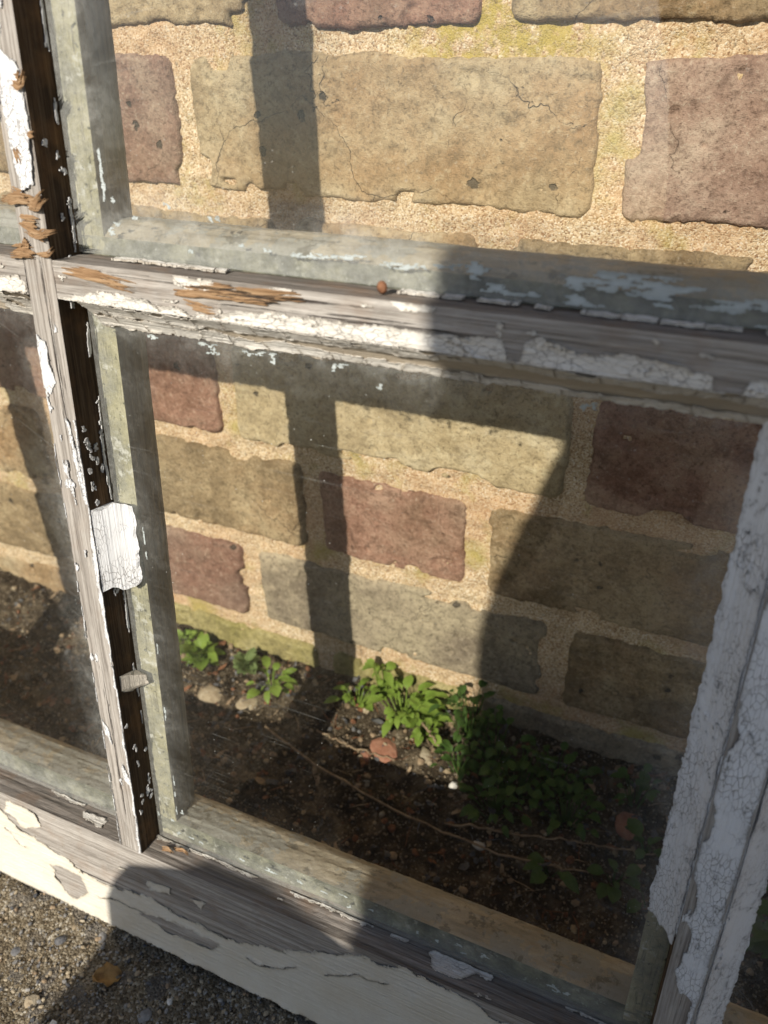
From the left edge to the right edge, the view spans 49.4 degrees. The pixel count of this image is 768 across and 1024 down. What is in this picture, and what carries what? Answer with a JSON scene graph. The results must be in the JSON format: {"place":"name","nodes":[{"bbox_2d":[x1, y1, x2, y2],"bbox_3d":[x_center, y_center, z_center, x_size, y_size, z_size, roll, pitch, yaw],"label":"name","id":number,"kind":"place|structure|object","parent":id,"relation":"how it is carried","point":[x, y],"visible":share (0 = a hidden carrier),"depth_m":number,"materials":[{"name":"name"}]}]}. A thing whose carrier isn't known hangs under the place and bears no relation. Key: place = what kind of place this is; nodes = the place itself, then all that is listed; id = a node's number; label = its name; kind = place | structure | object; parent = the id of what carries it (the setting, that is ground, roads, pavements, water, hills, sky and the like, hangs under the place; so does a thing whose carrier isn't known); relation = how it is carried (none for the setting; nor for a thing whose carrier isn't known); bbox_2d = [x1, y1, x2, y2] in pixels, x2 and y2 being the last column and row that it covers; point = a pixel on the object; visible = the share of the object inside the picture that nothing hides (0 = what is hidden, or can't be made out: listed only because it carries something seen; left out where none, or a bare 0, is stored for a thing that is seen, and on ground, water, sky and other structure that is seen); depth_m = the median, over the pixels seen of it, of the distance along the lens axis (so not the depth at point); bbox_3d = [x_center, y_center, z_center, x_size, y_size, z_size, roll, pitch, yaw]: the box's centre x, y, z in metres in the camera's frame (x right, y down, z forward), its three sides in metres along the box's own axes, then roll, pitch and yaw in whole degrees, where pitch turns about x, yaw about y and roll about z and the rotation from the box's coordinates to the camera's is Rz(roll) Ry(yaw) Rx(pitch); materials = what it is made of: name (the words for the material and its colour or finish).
{"place":"outdoors","nodes":[
{"label":"outdoors","id":0,"kind":"place"},
{"bbox_2d":[0,570,767,1023],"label":"ground","id":1,"kind":"structure","parent":0,"point":[626,928],"depth_m":0.55,"materials":[{"name":"brown soil"}]},
{"bbox_2d":[11,946,19,955],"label":"pebble","id":2,"kind":"object","parent":1,"relation":"on","point":[15,951],"visible":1,"depth_m":0.49,"materials":[{"name":"white stone"}]},
{"bbox_2d":[24,995,39,1007],"bbox_3d":[-0.194,0.271,0.461,0.009,0.004,0.008,-11,34,-13],"label":"pebble","id":3,"kind":"object","parent":1,"relation":"on","point":[30,1000],"visible":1,"depth_m":0.46,"materials":[{"name":"stone"}]},
{"bbox_2d":[54,936,66,944],"bbox_3d":[-0.191,0.254,0.493,0.008,0.005,0.006,-13,34,-17],"label":"pebble","id":4,"kind":"object","parent":1,"relation":"on","point":[59,940],"visible":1,"depth_m":0.49,"materials":[{"name":"white stone"}]},
{"bbox_2d":[98,932,106,943],"bbox_3d":[-0.167,0.252,0.493,0.006,0.004,0.008,2,33,7],"label":"pebble","id":5,"kind":"object","parent":1,"relation":"on","point":[103,935],"visible":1,"depth_m":0.49,"materials":[{"name":"white stone"}]},
{"bbox_2d":[92,962,120,986],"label":"dead leaf","id":6,"kind":"object","parent":1,"relation":"on","point":[107,973],"visible":1,"depth_m":0.47,"materials":[{"name":"brown plant"}]},
{"bbox_2d":[138,1008,151,1022],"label":"pebble","id":7,"kind":"object","parent":1,"relation":"on","point":[145,1014],"visible":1,"depth_m":0.45,"materials":[{"name":"grey stone"}]},
{"bbox_2d":[0,871,308,1023],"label":"grit","id":8,"kind":"object","parent":1,"relation":"on","point":[130,981],"visible":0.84,"depth_m":0.47,"materials":[{"name":"stone"},{"name":"dry leaf"}]},
{"bbox_2d":[177,629,200,654],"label":"weed","id":9,"kind":"object","parent":1,"relation":"on","point":[192,634],"visible":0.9,"depth_m":0.68,"materials":[{"name":"green plant"}]},
{"bbox_2d":[179,631,225,670],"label":"weed","id":10,"kind":"object","parent":1,"relation":"on","point":[199,649],"visible":1,"depth_m":0.67,"materials":[{"name":"green plant"}]},
{"bbox_2d":[197,685,221,703],"bbox_3d":[-0.134,0.142,0.647,0.023,0.012,0.018,8,34,15],"label":"stone","id":11,"kind":"object","parent":1,"relation":"on","point":[210,694],"visible":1,"depth_m":0.64,"materials":[{"name":"beige stone"}]},
{"bbox_2d":[236,696,257,710],"bbox_3d":[-0.105,0.146,0.639,0.018,0.008,0.017,5,34,11],"label":"stone","id":12,"kind":"object","parent":1,"relation":"on","point":[242,705],"visible":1,"depth_m":0.64,"materials":[{"name":"beige stone"}]},
{"bbox_2d":[233,647,262,674],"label":"weed","id":13,"kind":"object","parent":1,"relation":"on","point":[249,659],"visible":1,"depth_m":0.66,"materials":[{"name":"green plant"}]},
{"bbox_2d":[256,681,271,693],"bbox_3d":[-0.090,0.136,0.647,0.018,0.008,0.014,2,33,6],"label":"stone","id":14,"kind":"object","parent":1,"relation":"on","point":[262,683],"visible":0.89,"depth_m":0.64,"materials":[{"name":"grey stone"}]},
{"bbox_2d":[246,656,298,703],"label":"weed","id":15,"kind":"object","parent":1,"relation":"on","point":[275,690],"visible":1,"depth_m":0.64,"materials":[{"name":"green plant"}]},
{"bbox_2d":[324,678,378,710],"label":"weed","id":16,"kind":"object","parent":1,"relation":"on","point":[346,697],"visible":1,"depth_m":0.62,"materials":[{"name":"green plant"}]},
{"bbox_2d":[316,729,394,760],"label":"twig","id":17,"kind":"object","parent":1,"relation":"on","point":[318,731],"visible":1,"depth_m":0.59,"materials":[{"name":"brown wood"}]},
{"bbox_2d":[361,751,371,761],"bbox_3d":[-0.013,0.173,0.593,0.010,0.007,0.011,-11,34,-14],"label":"brick chip","id":18,"kind":"object","parent":1,"relation":"on","point":[365,755],"visible":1,"depth_m":0.59,"materials":[{"name":"brick"}]},
{"bbox_2d":[362,658,395,699],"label":"weed","id":19,"kind":"object","parent":1,"relation":"on","point":[388,677],"visible":0.97,"depth_m":0.61,"materials":[{"name":"green plant"}]},
{"bbox_2d":[0,0,767,775],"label":"brick wall","id":20,"kind":"structure","parent":1,"relation":"on","point":[462,114],"depth_m":0.47,"materials":[{"name":"beige brick"}]},
{"bbox_2d":[0,0,767,1023],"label":"window sash","id":21,"kind":"object","parent":1,"relation":"on","point":[136,834],"depth_m":0.32,"materials":[{"name":"white wood"}]},
{"bbox_2d":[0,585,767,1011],"bbox_3d":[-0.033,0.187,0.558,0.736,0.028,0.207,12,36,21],"label":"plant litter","id":22,"kind":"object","parent":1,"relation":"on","point":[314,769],"visible":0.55,"depth_m":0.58,"materials":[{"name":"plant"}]},
{"bbox_2d":[370,737,397,762],"bbox_3d":[0.000,0.169,0.594,0.019,0.006,0.023,-15,35,-19],"label":"brick chip","id":23,"kind":"object","parent":1,"relation":"on","point":[378,748],"visible":1,"depth_m":0.59,"materials":[{"name":"brick"}]},
{"bbox_2d":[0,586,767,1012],"bbox_3d":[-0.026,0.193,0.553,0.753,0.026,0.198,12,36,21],"label":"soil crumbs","id":24,"kind":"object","parent":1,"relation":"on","point":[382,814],"visible":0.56,"depth_m":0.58,"materials":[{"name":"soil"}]},
{"bbox_2d":[366,675,449,740],"bbox_3d":[0.015,0.141,0.602,0.061,0.030,0.052,12,36,21],"label":"weed","id":25,"kind":"object","parent":1,"relation":"on","point":[414,699],"visible":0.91,"depth_m":0.60,"materials":[{"name":"green plant"}]},
{"bbox_2d":[419,747,431,763],"bbox_3d":[0.028,0.170,0.585,0.010,0.006,0.014,-24,39,-30],"label":"stone","id":26,"kind":"object","parent":1,"relation":"on","point":[426,752],"visible":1,"depth_m":0.58,"materials":[{"name":"beige stone"}]},
{"bbox_2d":[264,725,588,872],"bbox_3d":[0.017,0.192,0.550,0.250,0.005,0.022,16,37,25],"label":"twig","id":27,"kind":"object","parent":1,"relation":"on","point":[374,798],"visible":1,"depth_m":0.54,"materials":[{"name":"brown wood"}]},
{"bbox_2d":[400,699,453,746],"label":"weed","id":28,"kind":"object","parent":1,"relation":"on","point":[437,724],"visible":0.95,"depth_m":0.59,"materials":[{"name":"green plant"}]},
{"bbox_2d":[421,722,443,756],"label":"twig","id":29,"kind":"object","parent":1,"relation":"on","point":[427,729],"visible":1,"depth_m":0.58,"materials":[{"name":"brown wood"}]},
{"bbox_2d":[449,781,457,788],"bbox_3d":[0.047,0.185,0.565,0.007,0.006,0.006,-21,37,-26],"label":"flake","id":30,"kind":"object","parent":1,"relation":"on","point":[452,785],"visible":1,"depth_m":0.56,"materials":[{"name":"white paint"}]},
{"bbox_2d":[429,733,485,781],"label":"weed","id":31,"kind":"object","parent":1,"relation":"on","point":[472,765],"visible":0.98,"depth_m":0.57,"materials":[{"name":"green plant"}]},
{"bbox_2d":[427,680,506,745],"bbox_3d":[0.059,0.141,0.581,0.049,0.035,0.046,12,36,21],"label":"weed","id":32,"kind":"object","parent":1,"relation":"on","point":[460,720],"visible":1,"depth_m":0.58,"materials":[{"name":"green plant"}]},
{"bbox_2d":[472,841,484,850],"bbox_3d":[0.060,0.211,0.529,0.008,0.005,0.006,9,35,17],"label":"stone","id":33,"kind":"object","parent":1,"relation":"on","point":[477,847],"visible":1,"depth_m":0.53,"materials":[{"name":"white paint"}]},
{"bbox_2d":[456,774,531,838],"bbox_3d":[0.071,0.187,0.545,0.047,0.026,0.054,-2,33,1],"label":"weed","id":34,"kind":"object","parent":1,"relation":"on","point":[470,811],"visible":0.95,"depth_m":0.54,"materials":[{"name":"green plant"}]},
{"bbox_2d":[454,709,535,777],"bbox_3d":[0.074,0.161,0.567,0.044,0.031,0.054,-27,40,-33],"label":"weed","id":35,"kind":"object","parent":1,"relation":"on","point":[510,763],"visible":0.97,"depth_m":0.56,"materials":[{"name":"green plant"}]},
{"bbox_2d":[478,745,567,808],"bbox_3d":[0.090,0.175,0.548,0.057,0.030,0.043,-7,33,-8],"label":"weed","id":36,"kind":"object","parent":1,"relation":"on","point":[492,780],"visible":0.99,"depth_m":0.54,"materials":[{"name":"green plant"}]},
{"bbox_2d":[444,822,653,854],"bbox_3d":[0.104,0.206,0.525,0.134,0.006,0.006,5,33,10],"label":"twig","id":37,"kind":"object","parent":1,"relation":"on","point":[494,830],"visible":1,"depth_m":0.53,"materials":[{"name":"brown wood"}]},
{"bbox_2d":[522,852,578,893],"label":"weed","id":38,"kind":"object","parent":1,"relation":"on","point":[539,876],"visible":1,"depth_m":0.50,"materials":[{"name":"green plant"}]},
{"bbox_2d":[509,740,603,812],"bbox_3d":[0.112,0.178,0.553,0.060,0.031,0.048,12,36,21],"label":"weed","id":39,"kind":"object","parent":1,"relation":"on","point":[569,759],"visible":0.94,"depth_m":0.56,"materials":[{"name":"green plant"}]},
{"bbox_2d":[532,778,605,840],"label":"weed","id":40,"kind":"object","parent":1,"relation":"on","point":[555,822],"visible":0.99,"depth_m":0.53,"materials":[{"name":"green plant"}]},
{"bbox_2d":[586,859,640,903],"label":"weed","id":41,"kind":"object","parent":1,"relation":"on","point":[614,893],"visible":1,"depth_m":0.50,"materials":[{"name":"green plant"}]},
{"bbox_2d":[615,812,643,840],"bbox_3d":[0.161,0.202,0.540,0.024,0.010,0.025,2,33,6],"label":"brick chip","id":42,"kind":"object","parent":1,"relation":"on","point":[622,831],"visible":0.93,"depth_m":0.54,"materials":[{"name":"brick"}]},
{"bbox_2d":[623,878,645,912],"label":"weed","id":43,"kind":"object","parent":1,"relation":"on","point":[634,902],"visible":0.27,"depth_m":0.49,"materials":[{"name":"green plant"}]},
{"bbox_2d":[610,763,661,808],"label":"weed","id":44,"kind":"object","parent":1,"relation":"on","point":[643,781],"visible":1,"depth_m":0.54,"materials":[{"name":"green plant"}]},
{"bbox_2d":[625,818,661,858],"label":"weed","id":45,"kind":"object","parent":1,"relation":"on","point":[634,826],"visible":0.97,"depth_m":0.52,"materials":[{"name":"green plant"}]},
{"bbox_2d":[745,884,767,958],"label":"weed","id":46,"kind":"object","parent":1,"relation":"on","point":[758,941],"visible":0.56,"depth_m":0.44,"materials":[{"name":"green plant"}]}
]}

